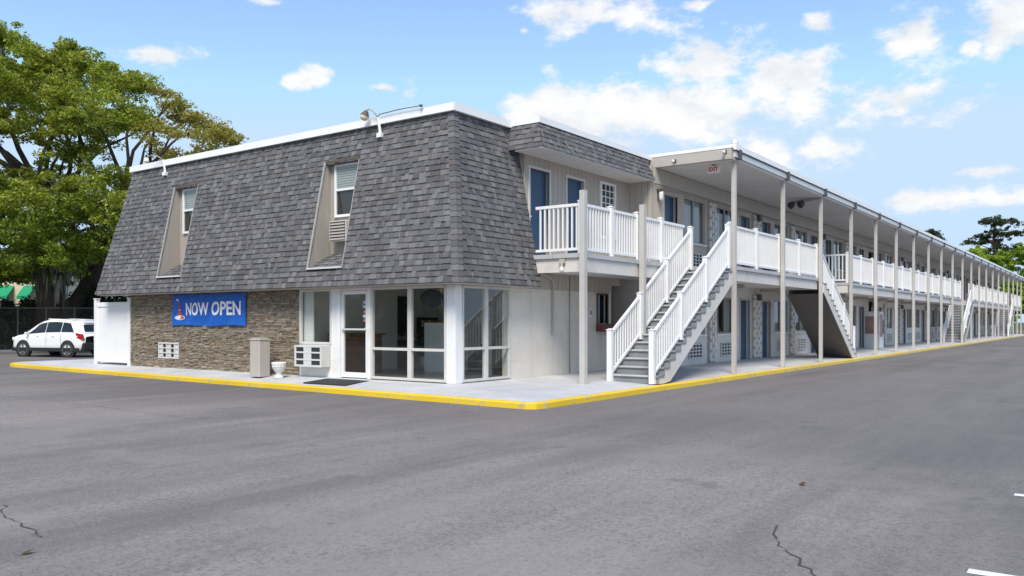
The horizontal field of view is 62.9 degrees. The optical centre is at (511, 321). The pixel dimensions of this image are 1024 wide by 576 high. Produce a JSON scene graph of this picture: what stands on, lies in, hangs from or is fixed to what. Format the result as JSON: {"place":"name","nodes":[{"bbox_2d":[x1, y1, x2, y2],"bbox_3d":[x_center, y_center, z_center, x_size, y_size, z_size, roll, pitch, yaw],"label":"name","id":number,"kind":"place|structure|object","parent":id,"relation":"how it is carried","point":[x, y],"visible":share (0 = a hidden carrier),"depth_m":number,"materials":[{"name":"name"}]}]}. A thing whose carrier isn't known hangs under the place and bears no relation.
{"place":"outdoors","nodes":[
{"label":"outdoors","id":0,"kind":"place"},
{"bbox_2d":[0,331,1023,575],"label":"asphalt","id":1,"kind":"structure","parent":0,"point":[906,465],"depth_m":8.37,"materials":[{"name":"grey asphalt"}]},
{"bbox_2d":[0,505,41,536],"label":"asphalt crack","id":2,"kind":"object","parent":1,"relation":"on","point":[21,524],"visible":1,"depth_m":6.37,"materials":[{"name":"grey asphalt"}]},
{"bbox_2d":[0,307,93,351],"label":"wire fence","id":3,"kind":"object","parent":1,"relation":"on","point":[36,308],"visible":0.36,"depth_m":43.00,"materials":[{"name":"grey metal"}]},
{"bbox_2d":[12,318,93,357],"bbox_3d":[-20.167,0.743,37.478,4.275,1.765,2.062,0,0,19],"label":"parked car","id":4,"kind":"object","parent":1,"relation":"on","point":[67,338],"visible":0.79,"depth_m":36.53,"materials":[{"name":"white paint"}]},
{"bbox_2d":[772,524,815,575],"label":"asphalt crack","id":5,"kind":"object","parent":1,"relation":"on","point":[800,559],"visible":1,"depth_m":5.54,"materials":[{"name":"grey asphalt"}]},
{"bbox_2d":[967,569,1014,575],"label":"parking line","id":6,"kind":"object","parent":1,"relation":"on","point":[979,572],"visible":1,"depth_m":5.17,"materials":[{"name":"paint"}]},
{"bbox_2d":[0,323,1023,349],"bbox_3d":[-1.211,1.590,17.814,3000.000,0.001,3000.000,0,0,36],"label":"ground","id":7,"kind":"structure","parent":0,"point":[1015,330],"depth_m":209.19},
{"bbox_2d":[0,297,34,349],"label":"hedge","id":8,"kind":"object","parent":7,"relation":"on","point":[10,327],"visible":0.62,"depth_m":44.02,"materials":[{"name":"green plant"}]},
{"bbox_2d":[0,350,42,352],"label":"kerb","id":9,"kind":"structure","parent":7,"relation":"on","point":[3,351],"depth_m":42.28,"materials":[{"name":"concrete"}]},
{"bbox_2d":[0,262,87,306],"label":"cream house","id":10,"kind":"structure","parent":7,"relation":"on","point":[14,292],"depth_m":66.00,"materials":[{"name":"paint"}]},
{"bbox_2d":[1,301,13,306],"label":"window","id":11,"kind":"structure","parent":10,"relation":"in","point":[9,304],"depth_m":65.95,"materials":[{"name":"glass"}]},
{"bbox_2d":[15,291,91,327],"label":"hedge","id":12,"kind":"object","parent":7,"relation":"on","point":[33,303],"visible":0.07,"depth_m":46.70,"materials":[{"name":"green plant"}]},
{"bbox_2d":[79,276,130,350],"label":"hedge","id":13,"kind":"object","parent":7,"relation":"on","point":[103,299],"visible":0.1,"depth_m":45.13,"materials":[{"name":"green plant"}]},
{"bbox_2d":[0,20,248,325],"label":"live oak","id":14,"kind":"object","parent":7,"relation":"on","point":[48,266],"visible":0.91,"depth_m":41.60,"materials":[{"name":"green plant"}]},
{"bbox_2d":[10,335,1023,408],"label":"kerb","id":15,"kind":"structure","parent":7,"relation":"on","point":[552,403],"depth_m":19.28,"materials":[{"name":"yellow paint"}]},
{"bbox_2d":[925,228,946,240],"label":"pine tree","id":16,"kind":"object","parent":7,"relation":"on","point":[932,231],"visible":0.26,"depth_m":148.96,"materials":[{"name":"green plant"}]},
{"bbox_2d":[969,245,1000,282],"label":"leafy tree","id":17,"kind":"object","parent":7,"relation":"on","point":[978,251],"visible":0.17,"depth_m":117.41,"materials":[{"name":"green plant"}]},
{"bbox_2d":[959,214,1023,258],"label":"pine tree","id":18,"kind":"object","parent":7,"relation":"on","point":[994,222],"visible":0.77,"depth_m":148.75,"materials":[{"name":"green plant"}]},
{"bbox_2d":[990,249,1023,304],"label":"leafy tree","id":19,"kind":"object","parent":7,"relation":"on","point":[1005,256],"visible":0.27,"depth_m":127.28,"materials":[{"name":"green plant"}]},
{"bbox_2d":[999,281,1023,321],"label":"leafy tree","id":20,"kind":"object","parent":7,"relation":"on","point":[1006,287],"visible":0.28,"depth_m":107.41,"materials":[{"name":"green plant"}]},
{"bbox_2d":[1002,242,1023,314],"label":"leafy tree","id":21,"kind":"object","parent":7,"relation":"on","point":[1018,252],"visible":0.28,"depth_m":111.42,"materials":[{"name":"green plant"}]},
{"bbox_2d":[0,0,1023,322],"label":"sky","id":22,"kind":"structure","parent":0,"point":[912,111],"materials":[{"name":"blue"}]},
{"bbox_2d":[17,334,1023,401],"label":"pavement","id":23,"kind":"structure","parent":0,"point":[539,388],"depth_m":20.20,"materials":[{"name":"concrete"}]},
{"bbox_2d":[94,297,131,365],"bbox_3d":[-12.344,0.310,25.909,2.110,2.080,0.160,0,0,36],"label":"vinyl fence","id":24,"kind":"object","parent":23,"relation":"on","point":[112,333],"visible":0.97,"depth_m":25.89,"materials":[{"name":"white plastic"}]},
{"bbox_2d":[249,338,270,376],"bbox_3d":[-6.284,0.885,20.869,0.410,0.970,0.350,0,0,36],"label":"litter bin","id":25,"kind":"object","parent":23,"relation":"on","point":[259,357],"visible":1,"depth_m":20.75,"materials":[{"name":"beige plastic"}]},
{"bbox_2d":[271,362,285,378],"bbox_3d":[-5.691,1.190,20.426,0.356,0.400,0.356,0,0,36],"label":"garden urn","id":26,"kind":"object","parent":23,"relation":"on","point":[278,368],"visible":1,"depth_m":20.32,"materials":[{"name":"stone"}]},
{"bbox_2d":[303,378,366,385],"bbox_3d":[-4.022,1.386,19.133,1.400,0.088,0.730,0,0,36],"label":"door mat","id":27,"kind":"object","parent":23,"relation":"on","point":[337,382],"depth_m":19.05,"materials":[{"name":"rubber"}]},
{"bbox_2d":[95,102,688,384],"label":"motel office","id":28,"kind":"structure","parent":23,"relation":"on","point":[486,221],"depth_m":20.70,"materials":[{"name":"grey tile"}]},
{"bbox_2d":[144,155,167,175],"bbox_3d":[-10.487,-4.606,24.641,0.764,0.633,0.152,0,0,10],"label":"roof floodlight","id":29,"kind":"object","parent":28,"relation":"on","point":[164,173],"visible":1,"depth_m":24.57,"materials":[{"name":"white metal"}]},
{"bbox_2d":[172,293,245,326],"bbox_3d":[-8.337,-0.315,22.917,3.370,0.890,0.072,0,0,36],"label":"banner","id":30,"kind":"object","parent":28,"relation":"attached to","point":[220,309],"visible":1,"depth_m":22.86,"materials":[{"name":"blue fabric"}]},
{"bbox_2d":[294,345,329,367],"bbox_3d":[-4.831,0.830,20.231,0.980,0.520,0.284,0,0,36],"label":"air conditioner","id":31,"kind":"object","parent":28,"relation":"attached to","point":[311,355],"visible":1,"depth_m":20.04,"materials":[{"name":"metal"}]},
{"bbox_2d":[299,289,331,344],"bbox_3d":[-4.770,-0.117,20.400,1.160,1.335,0.090,0,0,36],"label":"office window","id":32,"kind":"structure","parent":28,"relation":"in","point":[312,290],"depth_m":20.57,"materials":[{"name":"white glass"}]},
{"bbox_2d":[329,220,348,242],"bbox_3d":[-4.103,-2.165,20.102,0.590,0.490,0.278,0,0,36],"label":"air conditioner","id":33,"kind":"object","parent":28,"relation":"attached to","point":[337,231],"visible":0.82,"depth_m":19.98,"materials":[{"name":"white plastic"}]},
{"bbox_2d":[341,290,366,377],"bbox_3d":[-3.683,0.295,19.582,0.900,2.030,0.105,0,0,36],"label":"entrance door","id":34,"kind":"structure","parent":28,"relation":"in","point":[343,374],"depth_m":19.75,"materials":[{"name":"white paint"}]},
{"bbox_2d":[327,333,384,372],"bbox_3d":[-3.994,0.808,21.536,0.720,1.017,1.350,0,0,36],"label":"reception desk","id":35,"kind":"object","parent":28,"relation":"on","point":[355,352],"visible":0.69,"depth_m":21.19,"materials":[{"name":"brown wood"}]},
{"bbox_2d":[370,286,408,380],"bbox_3d":[-2.744,0.263,18.928,1.210,2.095,0.090,0,0,36],"label":"storefront window","id":36,"kind":"structure","parent":28,"relation":"in","point":[372,290],"depth_m":19.17,"materials":[{"name":"white glass"}]},
{"bbox_2d":[360,104,422,137],"bbox_3d":[-2.715,-4.611,19.106,1.806,0.682,0.301,0,0,29],"label":"roof floodlight","id":37,"kind":"object","parent":28,"relation":"on","point":[364,115],"visible":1,"depth_m":19.37,"materials":[{"name":"white metal"}]},
{"bbox_2d":[397,296,406,367],"bbox_3d":[-3.041,0.299,23.778,0.023,2.037,0.600,0,0,36],"label":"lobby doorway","id":38,"kind":"structure","parent":28,"relation":"in","point":[401,300],"depth_m":23.66,"materials":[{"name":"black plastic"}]},
{"bbox_2d":[414,331,423,368],"bbox_3d":[-2.422,0.670,23.651,0.884,1.293,0.849,0,0,7],"label":"house plant","id":39,"kind":"object","parent":28,"relation":"on","point":[421,358],"visible":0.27,"depth_m":23.49,"materials":[{"name":"green plant"}]},
{"bbox_2d":[417,317,437,355],"bbox_3d":[-2.459,0.430,24.376,0.165,1.100,0.750,0,0,36],"label":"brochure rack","id":40,"kind":"object","parent":28,"relation":"attached to","point":[421,321],"visible":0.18,"depth_m":24.10,"materials":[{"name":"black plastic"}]},
{"bbox_2d":[409,285,445,382],"bbox_3d":[-1.821,0.263,18.257,1.070,2.095,0.090,0,0,36],"label":"storefront window","id":41,"kind":"structure","parent":28,"relation":"in","point":[411,288],"depth_m":18.48,"materials":[{"name":"white glass"}]},
{"bbox_2d":[420,288,442,306],"bbox_3d":[-1.699,-0.527,18.298,0.860,0.435,0.071,0,0,36],"label":"oval sign","id":42,"kind":"object","parent":28,"relation":"attached to","point":[431,298],"visible":1,"depth_m":18.34,"materials":[{"name":"black plastic"}]},
{"bbox_2d":[462,285,486,382],"bbox_3d":[-0.843,0.263,18.319,0.090,2.095,0.850,0,0,36],"label":"storefront window","id":43,"kind":"structure","parent":28,"relation":"in","point":[484,288],"depth_m":18.59,"materials":[{"name":"white glass"}]},
{"bbox_2d":[487,286,510,379],"bbox_3d":[-0.329,0.263,19.027,0.090,2.095,0.900,0,0,36],"label":"storefront window","id":44,"kind":"structure","parent":28,"relation":"in","point":[508,290],"depth_m":19.32,"materials":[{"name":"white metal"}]},
{"bbox_2d":[528,165,550,254],"bbox_3d":[0.626,-2.650,20.435,0.160,2.200,0.960,0,0,36],"label":"door","id":45,"kind":"structure","parent":28,"relation":"in","point":[536,179],"depth_m":20.49,"materials":[{"name":"blue paint"}]},
{"bbox_2d":[559,259,565,271],"bbox_3d":[1.136,-1.280,19.087,0.140,0.300,0.122,0,0,36],"label":"porch bulb","id":46,"kind":"object","parent":28,"relation":"hanging from","point":[561,262],"visible":1,"depth_m":19.06,"materials":[{"name":"white glass"}]},
{"bbox_2d":[565,175,585,252],"bbox_3d":[1.602,-2.650,21.778,0.160,2.200,0.960,0,0,36],"label":"door","id":47,"kind":"structure","parent":28,"relation":"in","point":[572,187],"depth_m":21.80,"materials":[{"name":"blue paint"}]},
{"bbox_2d":[589,308,592,316],"bbox_3d":[2.103,-0.240,22.353,0.020,0.240,0.180,0,0,36],"label":"restroom sign","id":48,"kind":"object","parent":28,"relation":"attached to","point":[590,312],"visible":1,"depth_m":22.35,"materials":[{"name":"metal"}]},
{"bbox_2d":[596,293,608,323],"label":"side window","id":49,"kind":"structure","parent":28,"relation":"in","point":[599,296],"depth_m":23.04,"materials":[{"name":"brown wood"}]},
{"bbox_2d":[596,324,614,331],"bbox_3d":[2.552,0.165,22.805,0.180,0.210,0.700,0,0,36],"label":"window box","id":50,"kind":"object","parent":28,"relation":"attached to","point":[601,327],"visible":0.76,"depth_m":22.57,"materials":[{"name":"red wood"}]},
{"bbox_2d":[600,181,615,239],"bbox_3d":[2.538,-3.060,23.186,0.310,1.740,1.000,0,0,36],"label":"door","id":51,"kind":"structure","parent":28,"relation":"in","point":[603,188],"depth_m":23.37,"materials":[{"name":"white plastic"}]},
{"bbox_2d":[606,223,732,383],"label":"staircase","id":52,"kind":"structure","parent":23,"relation":"on","point":[685,304],"depth_m":20.74,"materials":[{"name":"grey paint"}]},
{"bbox_2d":[787,247,856,357],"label":"staircase","id":53,"kind":"structure","parent":23,"relation":"on","point":[836,330],"depth_m":31.32,"materials":[{"name":"grey paint"}]},
{"bbox_2d":[649,144,1023,373],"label":"guest room wing","id":54,"kind":"structure","parent":23,"relation":"on","point":[912,283],"depth_m":31.72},
{"bbox_2d":[657,189,663,200],"bbox_3d":[4.258,-3.635,24.001,0.171,0.330,0.140,0,0,36],"label":"wall lantern","id":55,"kind":"object","parent":54,"relation":"attached to","point":[660,194],"depth_m":23.95,"materials":[{"name":"glass"}]},
{"bbox_2d":[663,192,678,257],"bbox_3d":[4.630,-2.665,24.781,0.190,2.230,1.020,0,0,36],"label":"door","id":56,"kind":"structure","parent":54,"relation":"in","point":[667,201],"depth_m":24.90,"materials":[{"name":"blue paint"}]},
{"bbox_2d":[684,197,706,246],"bbox_3d":[5.659,-3.110,26.197,0.240,1.440,1.700,0,0,36],"label":"window","id":57,"kind":"structure","parent":54,"relation":"in","point":[694,203],"depth_m":26.52,"materials":[{"name":"white glass"}]},
{"bbox_2d":[707,164,719,173],"bbox_3d":[5.661,-4.287,23.478,0.360,0.235,0.057,0,0,36],"label":"exit sign","id":58,"kind":"object","parent":54,"relation":"hanging from","point":[714,168],"visible":1,"depth_m":23.46,"materials":[{"name":"red paint"}]},
{"bbox_2d":[717,206,730,239],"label":"window","id":59,"kind":"structure","parent":54,"relation":"in","point":[723,209],"depth_m":28.23,"materials":[{"name":"grey glass"}]},
{"bbox_2d":[717,297,730,335],"bbox_3d":[7.164,-0.180,28.268,0.240,1.280,1.700,0,0,36],"label":"window","id":60,"kind":"structure","parent":54,"relation":"in","point":[725,301],"depth_m":28.27,"materials":[{"name":"grey glass"}]},
{"bbox_2d":[740,213,750,267],"bbox_3d":[8.192,-2.665,29.684,0.190,2.230,1.020,0,0,36],"label":"door","id":61,"kind":"structure","parent":54,"relation":"in","point":[742,220],"depth_m":29.87,"materials":[{"name":"blue paint"}]},
{"bbox_2d":[740,298,750,359],"bbox_3d":[8.192,0.270,29.684,0.190,2.160,1.020,0,0,36],"label":"door","id":62,"kind":"structure","parent":54,"relation":"in","point":[742,303],"depth_m":29.95,"materials":[{"name":"blue paint"}]},
{"bbox_2d":[761,220,770,270],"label":"door","id":63,"kind":"structure","parent":54,"relation":"in","point":[764,226],"depth_m":31.63,"materials":[{"name":"blue paint"}]},
{"bbox_2d":[761,300,770,357],"bbox_3d":[9.474,0.270,31.447,0.190,2.160,1.020,0,0,36],"label":"door","id":64,"kind":"structure","parent":54,"relation":"in","point":[764,302],"depth_m":31.72,"materials":[{"name":"blue paint"}]},
{"bbox_2d":[774,222,786,237],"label":"window","id":65,"kind":"structure","parent":54,"relation":"in","point":[779,225],"depth_m":32.86,"materials":[{"name":"clear glass"}]},
{"bbox_2d":[774,300,788,333],"bbox_3d":[10.502,-0.180,32.863,0.240,1.280,1.700,0,0,36],"label":"window","id":66,"kind":"structure","parent":54,"relation":"in","point":[775,301],"depth_m":32.86,"materials":[{"name":"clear glass"}]},
{"bbox_2d":[795,229,805,242],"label":"window","id":67,"kind":"structure","parent":54,"relation":"in","point":[798,230],"depth_m":35.47,"materials":[{"name":"clear glass"}]},
{"bbox_2d":[796,317,805,332],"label":"window","id":68,"kind":"structure","parent":54,"relation":"in","point":[800,327],"depth_m":34.93,"materials":[{"name":"clear glass"}]},
{"bbox_2d":[787,197,818,208],"bbox_3d":[10.380,-4.229,29.851,1.110,0.371,0.327,0,0,31],"label":"canopy floodlight","id":69,"kind":"object","parent":54,"relation":"attached to","point":[800,204],"visible":1,"depth_m":29.87,"materials":[{"name":"metal"}]},
{"bbox_2d":[810,233,817,244],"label":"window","id":70,"kind":"structure","parent":54,"relation":"in","point":[811,238],"depth_m":36.56,"materials":[{"name":"blue glass"}]},
{"bbox_2d":[825,238,831,273],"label":"door","id":71,"kind":"structure","parent":54,"relation":"in","point":[826,242],"depth_m":38.44,"materials":[{"name":"blue paint"}]},
{"bbox_2d":[833,240,843,271],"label":"window","id":72,"kind":"structure","parent":54,"relation":"in","point":[837,242],"depth_m":39.56,"materials":[{"name":"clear glass"}]},
{"bbox_2d":[853,305,857,330],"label":"window","id":73,"kind":"structure","parent":54,"relation":"in","point":[853,305],"depth_m":42.20,"materials":[{"name":"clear glass"}]},
{"bbox_2d":[859,247,863,283],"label":"door","id":74,"kind":"structure","parent":54,"relation":"in","point":[862,249],"depth_m":43.34,"materials":[{"name":"blue paint"}]},
{"bbox_2d":[859,306,863,347],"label":"door","id":75,"kind":"structure","parent":54,"relation":"in","point":[859,306],"depth_m":43.34,"materials":[{"name":"blue paint"}]},
{"bbox_2d":[873,252,881,261],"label":"window","id":76,"kind":"structure","parent":54,"relation":"in","point":[878,253],"depth_m":46.71,"materials":[{"name":"clear glass"}]},
{"bbox_2d":[887,255,891,263],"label":"window","id":77,"kind":"structure","parent":54,"relation":"in","point":[888,256],"depth_m":48.43,"materials":[{"name":"clear glass"}]},
{"bbox_2d":[887,307,892,329],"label":"window","id":78,"kind":"structure","parent":54,"relation":"in","point":[888,328],"depth_m":48.26,"materials":[{"name":"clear glass"}]},
{"bbox_2d":[894,308,894,344],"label":"door","id":79,"kind":"structure","parent":54,"relation":"in","point":[894,308],"depth_m":49.22,"materials":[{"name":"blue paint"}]},
{"bbox_2d":[902,308,905,343],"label":"door","id":80,"kind":"structure","parent":54,"relation":"in","point":[904,308],"depth_m":51.75,"materials":[{"name":"blue paint"}]},
{"bbox_2d":[907,309,911,328],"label":"window","id":81,"kind":"structure","parent":54,"relation":"in","point":[908,327],"depth_m":52.86,"materials":[{"name":"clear glass"}]},
{"bbox_2d":[915,309,920,328],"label":"window","id":82,"kind":"structure","parent":54,"relation":"in","point":[916,309],"depth_m":54.93,"materials":[{"name":"clear glass"}]},
{"bbox_2d":[921,309,923,341],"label":"door","id":83,"kind":"structure","parent":54,"relation":"in","point":[921,309],"depth_m":55.89,"materials":[{"name":"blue paint"}]},
{"bbox_2d":[931,310,935,327],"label":"window","id":84,"kind":"structure","parent":54,"relation":"in","point":[932,311],"depth_m":59.76,"materials":[{"name":"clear glass"}]},
{"bbox_2d":[938,310,939,327],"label":"window","id":85,"kind":"structure","parent":54,"relation":"in","point":[938,310],"depth_m":61.56,"materials":[{"name":"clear glass"}]},
{"bbox_2d":[966,278,967,293],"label":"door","id":86,"kind":"structure","parent":54,"relation":"in","point":[966,278],"depth_m":72.82,"materials":[{"name":"blue glass"}]},
{"bbox_2d":[973,313,974,335],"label":"door","id":87,"kind":"structure","parent":54,"relation":"in","point":[973,313],"depth_m":75.89,"materials":[{"name":"blue paint"}]},
{"bbox_2d":[864,311,883,348],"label":"vending machine","id":88,"kind":"object","parent":23,"relation":"on","point":[868,329],"visible":0.9,"depth_m":43.10,"materials":[{"name":"white paint"}]},
{"bbox_2d":[943,285,973,342],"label":"staircase","id":89,"kind":"structure","parent":23,"relation":"on","point":[968,309],"depth_m":58.08,"materials":[{"name":"grey paint"}]},
{"bbox_2d":[994,299,1014,336],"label":"staircase","id":90,"kind":"structure","parent":23,"relation":"on","point":[1008,327],"depth_m":81.25,"materials":[{"name":"grey paint"}]},
{"bbox_2d":[730,139,740,145],"bbox_3d":[6.116,-4.894,22.948,0.220,0.243,0.320,0,0,36],"label":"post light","id":91,"kind":"object","parent":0,"point":[734,141],"visible":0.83,"depth_m":22.88,"materials":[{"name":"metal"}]}
]}

